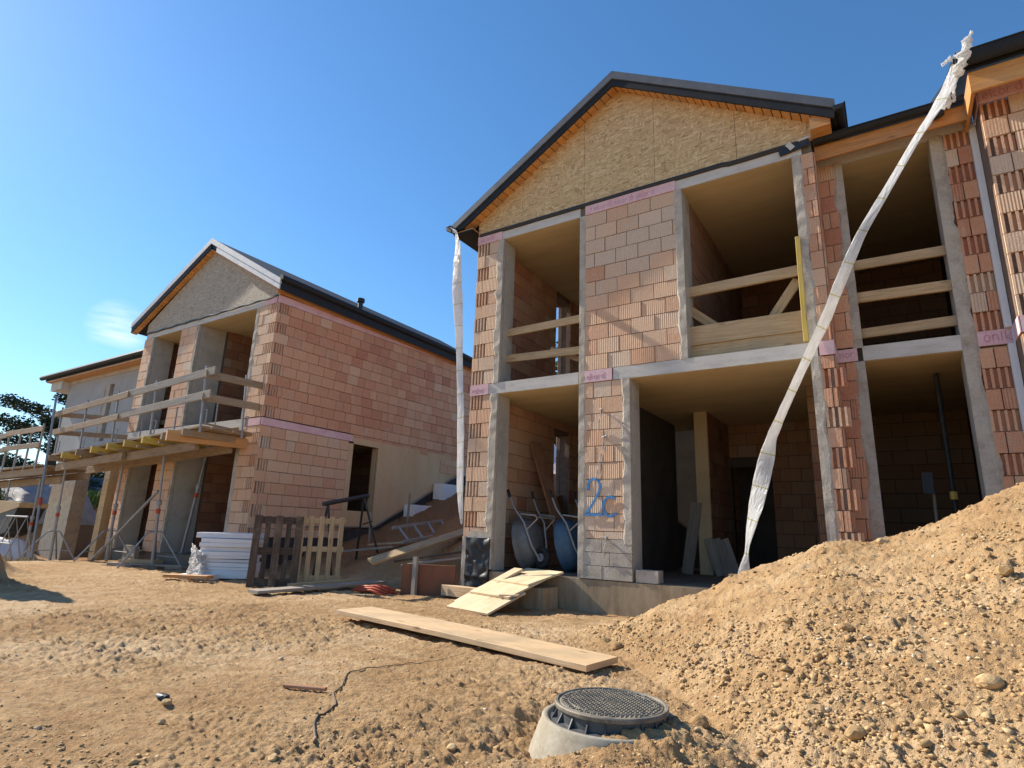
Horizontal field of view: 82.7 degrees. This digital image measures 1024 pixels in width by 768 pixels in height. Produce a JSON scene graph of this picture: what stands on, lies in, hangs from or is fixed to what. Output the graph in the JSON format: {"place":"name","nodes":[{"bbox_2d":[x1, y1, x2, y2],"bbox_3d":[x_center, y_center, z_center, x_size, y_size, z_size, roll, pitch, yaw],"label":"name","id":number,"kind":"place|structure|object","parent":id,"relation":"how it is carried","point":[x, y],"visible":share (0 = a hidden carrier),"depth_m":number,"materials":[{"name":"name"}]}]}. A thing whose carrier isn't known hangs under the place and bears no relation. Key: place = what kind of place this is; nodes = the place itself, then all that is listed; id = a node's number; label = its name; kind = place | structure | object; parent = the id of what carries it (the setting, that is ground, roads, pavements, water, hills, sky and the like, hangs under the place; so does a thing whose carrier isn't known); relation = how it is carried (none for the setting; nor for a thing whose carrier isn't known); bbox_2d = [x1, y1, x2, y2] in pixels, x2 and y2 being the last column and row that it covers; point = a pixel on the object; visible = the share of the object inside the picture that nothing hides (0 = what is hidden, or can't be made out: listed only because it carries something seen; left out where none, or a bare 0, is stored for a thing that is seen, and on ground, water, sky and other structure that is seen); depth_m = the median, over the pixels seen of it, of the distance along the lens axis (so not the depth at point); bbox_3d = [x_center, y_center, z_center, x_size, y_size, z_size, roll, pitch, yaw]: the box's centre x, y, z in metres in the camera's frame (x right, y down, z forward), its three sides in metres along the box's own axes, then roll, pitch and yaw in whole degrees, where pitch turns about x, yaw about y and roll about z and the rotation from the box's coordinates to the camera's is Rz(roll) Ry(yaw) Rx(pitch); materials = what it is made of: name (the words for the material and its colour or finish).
{"place":"outdoors","nodes":[
{"label":"outdoors","id":0,"kind":"place"},
{"bbox_2d":[4,555,42,560],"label":"dry grass","id":1,"kind":"structure","parent":0,"point":[20,559],"depth_m":13.59,"materials":[{"name":"beige plant"}]},
{"bbox_2d":[0,488,100,508],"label":"meadow grass","id":2,"kind":"structure","parent":0,"point":[93,496],"depth_m":24.30,"materials":[{"name":"green plant"}]},
{"bbox_2d":[0,474,1023,767],"bbox_3d":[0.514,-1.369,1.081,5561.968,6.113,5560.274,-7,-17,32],"label":"ground","id":3,"kind":"structure","parent":0,"point":[240,666],"depth_m":4.05,"materials":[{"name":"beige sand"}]},
{"bbox_2d":[5,480,13,500],"bbox_3d":[-15.595,4.160,17.745,0.296,2.420,0.140,-7,-17,32],"label":"steel prop","id":4,"kind":"object","parent":3,"relation":"on","point":[8,488],"visible":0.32,"depth_m":17.96,"materials":[{"name":"orange paint"}]},
{"bbox_2d":[0,515,30,558],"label":"bar rack","id":5,"kind":"object","parent":3,"relation":"on","point":[9,543],"visible":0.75,"depth_m":14.67,"materials":[{"name":"metal"}]},
{"bbox_2d":[0,536,39,560],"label":"white tarp","id":6,"kind":"object","parent":3,"relation":"on","point":[14,549],"visible":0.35,"depth_m":16.30,"materials":[{"name":"white plastic"}]},
{"bbox_2d":[0,501,48,537],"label":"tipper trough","id":7,"kind":"object","parent":6,"relation":"on","point":[18,508],"visible":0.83,"depth_m":16.86,"materials":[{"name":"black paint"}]},
{"bbox_2d":[23,479,41,557],"bbox_3d":[-13.661,3.921,16.523,0.296,2.420,0.140,-7,-17,32],"label":"steel prop","id":8,"kind":"object","parent":3,"relation":"on","point":[32,518],"visible":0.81,"depth_m":16.50,"materials":[{"name":"orange paint"}]},
{"bbox_2d":[30,396,57,558],"bbox_3d":[-12.192,2.340,15.162,1.990,4.424,0.088,-11,-19,42],"label":"scaffold tube","id":9,"kind":"object","parent":3,"relation":"on","point":[40,499],"visible":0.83,"depth_m":15.02,"materials":[{"name":"metal"}]},
{"bbox_2d":[0,423,88,487],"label":"formwork platform","id":10,"kind":"structure","parent":3,"relation":"on","point":[24,472],"depth_m":17.48,"materials":[{"name":"wood"}]},
{"bbox_2d":[17,470,74,560],"bbox_3d":[-12.249,3.431,15.504,1.283,2.472,1.125,-7,-17,32],"label":"steel prop","id":11,"kind":"object","parent":3,"relation":"on","point":[55,530],"visible":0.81,"depth_m":15.49,"materials":[{"name":"orange paint"}]},
{"bbox_2d":[0,475,95,524],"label":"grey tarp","id":12,"kind":"object","parent":3,"relation":"on","point":[25,494],"visible":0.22,"depth_m":21.95,"materials":[{"name":"grey plastic"}]},
{"bbox_2d":[0,392,104,486],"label":"pine tree","id":13,"kind":"object","parent":3,"relation":"on","point":[15,403],"visible":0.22,"depth_m":32.32,"materials":[{"name":"green plant"}]},
{"bbox_2d":[37,349,143,559],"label":"terraced house","id":14,"kind":"structure","parent":3,"relation":"on","point":[96,380],"depth_m":19.69,"materials":[{"name":"concrete"}]},
{"bbox_2d":[88,477,103,493],"bbox_3d":[-24.043,5.856,32.285,4.250,1.450,1.800,-1,-15,13],"label":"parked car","id":15,"kind":"object","parent":3,"relation":"on","point":[97,489],"visible":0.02,"depth_m":31.81,"materials":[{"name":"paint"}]},
{"bbox_2d":[73,461,128,561],"bbox_3d":[-10.123,3.174,14.590,1.283,2.512,1.125,-7,-17,32],"label":"steel prop","id":16,"kind":"object","parent":3,"relation":"on","point":[111,530],"visible":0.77,"depth_m":14.55,"materials":[{"name":"orange paint"}]},
{"bbox_2d":[90,490,158,560],"bbox_3d":[-9.440,3.459,14.177,1.932,1.744,0.090,-4,-15,22],"label":"push pull prop","id":17,"kind":"object","parent":3,"relation":"on","point":[99,552],"visible":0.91,"depth_m":14.16,"materials":[{"name":"metal"}]},
{"bbox_2d":[121,545,139,558],"bbox_3d":[-9.489,4.245,14.456,0.600,0.450,0.100,-7,-17,32],"label":"bucket","id":18,"kind":"object","parent":3,"relation":"on","point":[135,552],"visible":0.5,"depth_m":14.37,"materials":[{"name":"white plastic"}]},
{"bbox_2d":[118,559,162,563],"bbox_3d":[-8.888,4.236,13.903,1.410,0.120,0.200,-5,-16,26],"label":"timber","id":19,"kind":"object","parent":3,"relation":"on","point":[147,561],"visible":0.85,"depth_m":13.78,"materials":[{"name":"grey wood"}]},
{"bbox_2d":[107,562,187,569],"bbox_3d":[-8.167,4.066,13.008,2.089,0.100,0.200,-2,-15,16],"label":"timber","id":20,"kind":"object","parent":3,"relation":"on","point":[177,567],"visible":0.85,"depth_m":12.88,"materials":[{"name":"wood"}]},
{"bbox_2d":[131,565,163,568],"bbox_3d":[-8.069,4.068,12.880,0.906,0.080,0.200,-5,-16,26],"label":"timber","id":21,"kind":"object","parent":3,"relation":"on","point":[150,567],"visible":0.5,"depth_m":12.74,"materials":[{"name":"brown wood"}]},
{"bbox_2d":[117,455,180,567],"bbox_3d":[-8.106,2.823,13.183,1.283,2.622,1.126,-7,-17,32],"label":"steel prop","id":22,"kind":"object","parent":3,"relation":"on","point":[153,555],"visible":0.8,"depth_m":13.13,"materials":[{"name":"orange paint"}]},
{"bbox_2d":[155,718,165,724],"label":"rock","id":23,"kind":"object","parent":3,"relation":"on","point":[161,721],"visible":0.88,"depth_m":3.13,"materials":[{"name":"stone"}]},
{"bbox_2d":[156,692,169,699],"bbox_3d":[-2.145,1.915,3.562,0.131,0.042,0.069,-7,-17,32],"label":"debris","id":24,"kind":"object","parent":3,"relation":"on","point":[160,696],"visible":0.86,"depth_m":3.53,"materials":[{"name":"silver metal"}]},
{"bbox_2d":[161,699,171,705],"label":"rock","id":25,"kind":"object","parent":3,"relation":"on","point":[167,702],"visible":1,"depth_m":3.44,"materials":[{"name":"stone"}]},
{"bbox_2d":[163,574,213,578],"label":"plank","id":26,"kind":"object","parent":3,"relation":"on","point":[189,576],"visible":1,"depth_m":10.38,"materials":[{"name":"brown wood"}]},
{"bbox_2d":[177,532,263,579],"bbox_3d":[-5.547,3.299,11.193,1.303,0.850,0.869,4,-14,-8],"label":"foam stack","id":27,"kind":"object","parent":3,"relation":"on","point":[221,555],"visible":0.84,"depth_m":10.99,"materials":[{"name":"white plastic"}]},
{"bbox_2d":[268,753,277,761],"bbox_3d":[-1.109,1.736,2.701,0.054,0.033,0.047,-7,-17,32],"label":"rock","id":28,"kind":"object","parent":3,"relation":"on","point":[273,757],"visible":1,"depth_m":2.69,"materials":[{"name":"stone"}]},
{"bbox_2d":[245,515,303,586],"bbox_3d":[-4.159,2.937,10.234,0.815,1.209,0.265,8,-15,-21],"label":"pallet","id":29,"kind":"object","parent":3,"relation":"on","point":[276,550],"visible":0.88,"depth_m":10.20,"materials":[{"name":"brown wood"}]},
{"bbox_2d":[103,238,473,568],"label":"unfinished house","id":30,"kind":"structure","parent":3,"relation":"on","point":[352,398],"depth_m":15.37,"materials":[{"name":"brick"}]},
{"bbox_2d":[48,366,262,473],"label":"formwork platform","id":31,"kind":"structure","parent":30,"relation":"attached to","point":[173,445],"depth_m":13.56,"materials":[{"name":"wood"}]},
{"bbox_2d":[177,446,209,552],"bbox_3d":[-7.859,2.724,14.534,0.512,2.910,0.204,-1,-14,10],"label":"steel prop","id":32,"kind":"object","parent":30,"relation":"on","point":[197,488],"visible":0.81,"depth_m":14.43,"materials":[{"name":"orange paint"}]},
{"bbox_2d":[433,483,456,499],"bbox_3d":[-1.986,3.488,17.866,0.350,0.770,0.950,-7,-17,32],"label":"foam block","id":33,"kind":"object","parent":30,"relation":"attached to","point":[441,491],"depth_m":17.56,"materials":[{"name":"white plastic"}]},
{"bbox_2d":[282,683,326,690],"bbox_3d":[-1.383,2.024,3.881,0.310,0.024,0.035,-1,-15,12],"label":"wood stake","id":34,"kind":"object","parent":3,"relation":"on","point":[305,687],"visible":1,"depth_m":3.87,"materials":[{"name":"brown wood"}]},
{"bbox_2d":[248,580,386,593],"bbox_3d":[-3.149,3.380,9.713,0.300,0.092,2.447,-9,-18,38],"label":"plank","id":35,"kind":"object","parent":3,"relation":"on","point":[304,587],"visible":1,"depth_m":9.46,"materials":[{"name":"wood"}]},
{"bbox_2d":[297,516,345,582],"bbox_3d":[-3.498,3.031,10.606,0.802,1.199,0.196,8,-15,-22],"label":"pallet","id":36,"kind":"object","parent":3,"relation":"on","point":[309,548],"visible":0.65,"depth_m":10.57,"materials":[{"name":"beige wood"}]},
{"bbox_2d":[287,578,362,585],"bbox_3d":[-3.274,3.507,10.273,1.349,0.121,0.140,14,-19,-40],"label":"plank","id":37,"kind":"object","parent":3,"relation":"on","point":[326,581],"visible":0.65,"depth_m":10.20,"materials":[{"name":"brown wood"}]},
{"bbox_2d":[312,494,378,575],"bbox_3d":[-3.542,3.163,12.220,0.746,1.757,1.533,-7,-17,32],"label":"trestle","id":38,"kind":"object","parent":3,"relation":"on","point":[327,504],"visible":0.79,"depth_m":12.50,"materials":[{"name":"black paint"}]},
{"bbox_2d":[334,546,394,552],"bbox_3d":[-3.130,3.509,12.334,1.365,0.200,0.140,-2,-15,16],"label":"plank","id":39,"kind":"object","parent":3,"relation":"on","point":[374,548],"visible":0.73,"depth_m":12.24,"materials":[{"name":"brown wood"}]},
{"bbox_2d":[368,512,372,542],"bbox_3d":[-3.490,3.581,14.293,0.050,0.851,0.060,-7,-17,32],"label":"stake","id":40,"kind":"object","parent":3,"relation":"on","point":[371,517],"visible":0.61,"depth_m":14.27,"materials":[{"name":"grey metal"}]},
{"bbox_2d":[352,584,397,594],"bbox_3d":[-2.277,3.416,9.659,0.650,0.154,0.423,-7,-17,32],"label":"pipe bundle","id":41,"kind":"object","parent":3,"relation":"on","point":[379,589],"visible":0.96,"depth_m":9.61,"materials":[{"name":"orange paint"}]},
{"bbox_2d":[313,653,462,743],"bbox_3d":[-0.980,2.105,4.102,0.576,0.040,2.340,-2,-15,15],"label":"cable","id":42,"kind":"object","parent":3,"relation":"on","point":[314,723],"visible":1,"depth_m":3.66,"materials":[{"name":"black rubber"}]},
{"bbox_2d":[368,542,411,545],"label":"plank","id":43,"kind":"object","parent":3,"relation":"on","point":[389,543],"visible":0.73,"depth_m":12.55,"materials":[{"name":"wood"}]},
{"bbox_2d":[405,493,410,530],"bbox_3d":[-2.712,3.388,15.184,0.050,1.051,0.060,-7,-17,32],"label":"stake","id":44,"kind":"object","parent":3,"relation":"on","point":[408,509],"visible":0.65,"depth_m":15.20,"materials":[{"name":"grey metal"}]},
{"bbox_2d":[367,529,462,564],"bbox_3d":[-1.669,2.992,10.795,2.069,0.672,0.239,14,-18,-38],"label":"plank","id":45,"kind":"object","parent":3,"relation":"on","point":[401,551],"visible":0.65,"depth_m":10.65,"materials":[{"name":"beige wood"}]},
{"bbox_2d":[411,557,418,594],"bbox_3d":[-1.603,3.211,9.568,0.115,0.716,0.090,-7,-17,32],"label":"post","id":46,"kind":"object","parent":3,"relation":"on","point":[414,580],"visible":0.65,"depth_m":9.56,"materials":[{"name":"grey metal"}]},
{"bbox_2d":[403,504,430,516],"bbox_3d":[-2.632,3.899,16.765,0.350,0.770,1.100,-7,-17,32],"label":"foam block","id":47,"kind":"object","parent":3,"relation":"on","point":[414,509],"depth_m":16.42,"materials":[{"name":"white plastic"}]},
{"bbox_2d":[391,519,443,543],"bbox_3d":[-1.837,3.080,12.207,0.687,0.519,1.636,-10,-19,40],"label":"ladder","id":48,"kind":"object","parent":3,"relation":"on","point":[407,540],"visible":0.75,"depth_m":12.12,"materials":[{"name":"metal"}]},
{"bbox_2d":[400,563,455,596],"bbox_3d":[-1.385,3.286,9.569,0.925,0.600,0.030,-1,-14,11],"label":"rusty panel","id":49,"kind":"object","parent":3,"relation":"on","point":[432,579],"visible":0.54,"depth_m":9.57,"materials":[{"name":"brown metal"}]},
{"bbox_2d":[394,551,461,562],"bbox_3d":[-1.310,3.090,10.498,1.618,0.314,0.140,1,-14,3],"label":"plank","id":50,"kind":"object","parent":3,"relation":"on","point":[429,556],"visible":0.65,"depth_m":10.43,"materials":[{"name":"brown wood"}]},
{"bbox_2d":[401,557,460,565],"bbox_3d":[-1.300,3.093,10.183,1.267,0.235,0.120,2,-14,0],"label":"plank","id":51,"kind":"object","parent":3,"relation":"on","point":[439,560],"visible":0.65,"depth_m":10.13,"materials":[{"name":"wood"}]},
{"bbox_2d":[447,743,456,750],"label":"rock","id":52,"kind":"object","parent":3,"relation":"on","point":[452,746],"visible":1,"depth_m":2.96,"materials":[{"name":"stone"}]},
{"bbox_2d":[441,584,475,596],"bbox_3d":[-0.772,3.280,9.175,0.834,0.160,0.140,-9,-18,37],"label":"timber batten","id":53,"kind":"object","parent":3,"relation":"on","point":[453,590],"visible":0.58,"depth_m":9.20,"materials":[{"name":"brown wood"}]},
{"bbox_2d":[336,607,617,671],"bbox_3d":[-0.562,2.483,5.815,3.384,0.105,0.500,-10,-18,39],"label":"scaffold plank","id":54,"kind":"object","parent":3,"relation":"on","point":[579,659],"visible":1,"depth_m":5.42,"materials":[{"name":"beige wood"}]},
{"bbox_2d":[453,568,522,601],"bbox_3d":[-0.340,3.001,8.662,1.043,0.492,0.240,11,-16,-30],"label":"ramp board","id":55,"kind":"object","parent":3,"relation":"on","point":[511,573],"visible":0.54,"depth_m":8.81,"materials":[{"name":"beige wood"}]},
{"bbox_2d":[446,568,563,615],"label":"board ramp","id":56,"kind":"structure","parent":3,"relation":"on","point":[523,589],"depth_m":8.27,"materials":[{"name":"beige wood"}]},
{"bbox_2d":[554,444,555,473],"bbox_3d":[1.256,4.600,22.921,3.200,4.751,1.600,-7,-17,32],"label":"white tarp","id":57,"kind":"object","parent":3,"relation":"on","point":[554,459],"visible":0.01,"depth_m":22.50,"materials":[{"name":"white plastic"}]},
{"bbox_2d":[554,341,557,445],"bbox_3d":[3.214,0.673,30.469,5.310,9.700,5.561,-1,-15,13],"label":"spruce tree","id":58,"kind":"object","parent":3,"relation":"on","point":[556,364],"visible":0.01,"depth_m":30.42,"materials":[{"name":"green plant"}]},
{"bbox_2d":[528,687,681,758],"bbox_3d":[0.541,2.059,3.163,1.000,0.604,1.000,-7,-17,32],"label":"manhole","id":59,"kind":"object","parent":3,"relation":"on","point":[573,720],"visible":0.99,"depth_m":3.05,"materials":[{"name":"concrete"}]},
{"bbox_2d":[601,637,609,641],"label":"rock","id":60,"kind":"object","parent":3,"relation":"on","point":[604,639],"visible":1,"depth_m":5.75,"materials":[{"name":"stone"}]},
{"bbox_2d":[610,642,622,649],"bbox_3d":[0.987,2.482,5.491,0.132,0.087,0.096,-7,-17,32],"label":"rock","id":61,"kind":"object","parent":3,"relation":"on","point":[615,645],"visible":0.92,"depth_m":5.47,"materials":[{"name":"stone"}]},
{"bbox_2d":[451,71,864,616],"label":"unfinished house","id":62,"kind":"structure","parent":3,"relation":"on","point":[619,213],"depth_m":9.65,"materials":[{"name":"brick"}]},
{"bbox_2d":[446,225,463,523],"bbox_3d":[-1.064,-0.410,10.354,0.192,5.634,0.850,15,-19,-42],"label":"rain sleeve","id":63,"kind":"object","parent":62,"relation":"hanging from","point":[457,296],"visible":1,"depth_m":10.27,"materials":[{"name":"white plastic"}]},
{"bbox_2d":[507,489,554,568],"bbox_3d":[0.366,2.469,9.849,0.618,1.337,0.785,14,-19,-40],"label":"wheelbarrow","id":64,"kind":"object","parent":62,"relation":"on","point":[530,550],"visible":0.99,"depth_m":9.69,"materials":[{"name":"metal"}]},
{"bbox_2d":[506,315,578,362],"bbox_3d":[0.628,-0.684,10.116,1.594,0.823,0.266,-7,-17,32],"label":"guard rail","id":65,"kind":"object","parent":62,"relation":"attached to","point":[571,353],"visible":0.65,"depth_m":10.04,"materials":[{"name":"beige wood"}]},
{"bbox_2d":[530,441,561,527],"bbox_3d":[0.732,2.152,10.581,0.260,2.297,1.069,13,-18,-37],"label":"leaning plank","id":66,"kind":"object","parent":62,"relation":"on","point":[542,467],"visible":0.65,"depth_m":10.81,"materials":[{"name":"brown wood"}]},
{"bbox_2d":[549,490,577,572],"bbox_3d":[1.072,2.449,9.684,0.618,1.342,0.763,13,-18,-37],"label":"wheelbarrow","id":67,"kind":"object","parent":62,"relation":"on","point":[566,538],"visible":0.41,"depth_m":9.54,"materials":[{"name":"metal"}]},
{"bbox_2d":[636,569,662,583],"bbox_3d":[1.909,2.672,8.069,0.320,0.165,0.210,-7,-17,32],"label":"clay block","id":68,"kind":"object","parent":62,"relation":"on","point":[650,576],"depth_m":7.99,"materials":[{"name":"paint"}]},
{"bbox_2d":[681,501,701,574],"bbox_3d":[3.222,2.752,10.415,0.378,1.281,0.153,-7,-17,32],"label":"leaning board","id":69,"kind":"object","parent":62,"relation":"on","point":[691,538],"visible":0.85,"depth_m":10.39,"materials":[{"name":"grey wood"}]},
{"bbox_2d":[704,537,723,576],"bbox_3d":[3.523,3.014,10.123,0.103,0.671,0.382,8,-15,-24],"label":"leaning board","id":70,"kind":"object","parent":62,"relation":"on","point":[713,555],"visible":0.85,"depth_m":10.11,"materials":[{"name":"grey wood"}]},
{"bbox_2d":[713,537,731,576],"bbox_3d":[3.640,3.000,10.049,0.103,0.671,0.382,8,-15,-24],"label":"leaning board","id":71,"kind":"object","parent":62,"relation":"on","point":[722,557],"visible":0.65,"depth_m":10.04,"materials":[{"name":"grey wood"}]},
{"bbox_2d":[721,538,738,573],"bbox_3d":[3.758,2.985,9.975,0.103,0.671,0.382,8,-15,-24],"label":"leaning board","id":72,"kind":"object","parent":62,"relation":"on","point":[730,556],"visible":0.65,"depth_m":9.98,"materials":[{"name":"grey wood"}]},
{"bbox_2d":[689,265,808,357],"bbox_3d":[3.305,-1.000,8.307,1.665,1.145,0.168,-7,-17,32],"label":"guard rail","id":73,"kind":"object","parent":62,"relation":"attached to","point":[776,327],"visible":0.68,"depth_m":8.18,"materials":[{"name":"beige wood"}]},
{"bbox_2d":[795,236,808,341],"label":"formwork beam","id":74,"kind":"structure","parent":62,"relation":"attached to","point":[802,290],"depth_m":7.66,"materials":[{"name":"yellow wood"}]},
{"bbox_2d":[654,617,661,622],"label":"rock","id":75,"kind":"object","parent":3,"relation":"on","point":[658,619],"visible":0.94,"depth_m":5.66,"materials":[{"name":"stone"}]},
{"bbox_2d":[689,714,708,728],"bbox_3d":[1.026,1.845,3.182,0.102,0.076,0.091,-7,-17,32],"label":"rock","id":76,"kind":"object","parent":3,"relation":"on","point":[700,720],"visible":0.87,"depth_m":3.15,"materials":[{"name":"stone"}]},
{"bbox_2d":[722,722,736,730],"bbox_3d":[1.236,1.953,3.303,0.064,0.053,0.082,10,-16,-27],"label":"rock","id":77,"kind":"object","parent":3,"relation":"on","point":[729,726],"visible":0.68,"depth_m":3.29,"materials":[{"name":"stone"}]},
{"bbox_2d":[838,623,854,631],"bbox_3d":[2.173,1.587,3.785,0.068,0.059,0.094,9,-16,-26],"label":"rock","id":78,"kind":"object","parent":3,"relation":"on","point":[846,626],"visible":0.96,"depth_m":3.77,"materials":[{"name":"stone"}]},
{"bbox_2d":[844,724,867,740],"bbox_3d":[1.635,1.659,2.766,0.101,0.067,0.076,-7,-17,32],"label":"rock","id":79,"kind":"object","parent":3,"relation":"on","point":[854,732],"visible":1,"depth_m":2.75,"materials":[{"name":"stone"}]},
{"bbox_2d":[876,538,888,543],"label":"rock","id":80,"kind":"object","parent":3,"relation":"on","point":[880,540],"visible":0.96,"depth_m":5.12,"materials":[{"name":"stone"}]},
{"bbox_2d":[813,94,1023,541],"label":"link building","id":81,"kind":"structure","parent":3,"relation":"on","point":[937,195],"depth_m":7.86,"materials":[{"name":"brick"}]},
{"bbox_2d":[854,245,957,338],"bbox_3d":[5.087,-1.192,7.569,1.043,1.110,0.045,-7,-17,32],"label":"guard rail","id":82,"kind":"object","parent":81,"relation":"attached to","point":[909,291],"visible":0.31,"depth_m":7.54,"materials":[{"name":"beige wood"}]},
{"bbox_2d":[921,472,937,522],"bbox_3d":[5.556,1.964,7.641,0.145,1.585,0.160,-7,-17,32],"label":"shovel","id":83,"kind":"object","parent":81,"relation":"on","point":[927,483],"visible":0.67,"depth_m":7.74,"materials":[{"name":"black paint"}]},
{"bbox_2d":[933,373,958,513],"bbox_3d":[5.716,1.267,7.555,0.083,2.900,0.083,12,-17,-33],"label":"steel prop","id":84,"kind":"object","parent":81,"relation":"on","point":[953,494],"visible":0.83,"depth_m":7.65,"materials":[{"name":"black paint"}]},
{"bbox_2d":[930,30,1023,384],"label":"neighbour house","id":85,"kind":"structure","parent":3,"relation":"on","point":[990,84],"depth_m":6.77,"materials":[{"name":"brick"}]},
{"bbox_2d":[738,30,973,572],"bbox_3d":[4.151,-0.835,7.064,3.120,6.286,0.320,-11,-19,42],"label":"rain sleeve","id":86,"kind":"object","parent":85,"relation":"hanging from","point":[766,458],"visible":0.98,"depth_m":7.18,"materials":[{"name":"white plastic"}]},
{"bbox_2d":[974,673,1004,688],"bbox_3d":[2.338,1.458,2.847,0.119,0.072,0.097,-7,-17,32],"label":"rock","id":87,"kind":"object","parent":3,"relation":"on","point":[987,681],"visible":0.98,"depth_m":2.82,"materials":[{"name":"stone"}]},
{"bbox_2d":[995,565,1014,575],"bbox_3d":[3.164,1.195,3.729,0.094,0.072,0.088,-7,-17,32],"label":"rock","id":88,"kind":"object","parent":3,"relation":"on","point":[1003,570],"visible":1,"depth_m":3.71,"materials":[{"name":"stone"}]},
{"bbox_2d":[0,0,1023,464],"label":"sky","id":89,"kind":"structure","parent":0,"point":[334,145],"materials":[{"name":"blue"}]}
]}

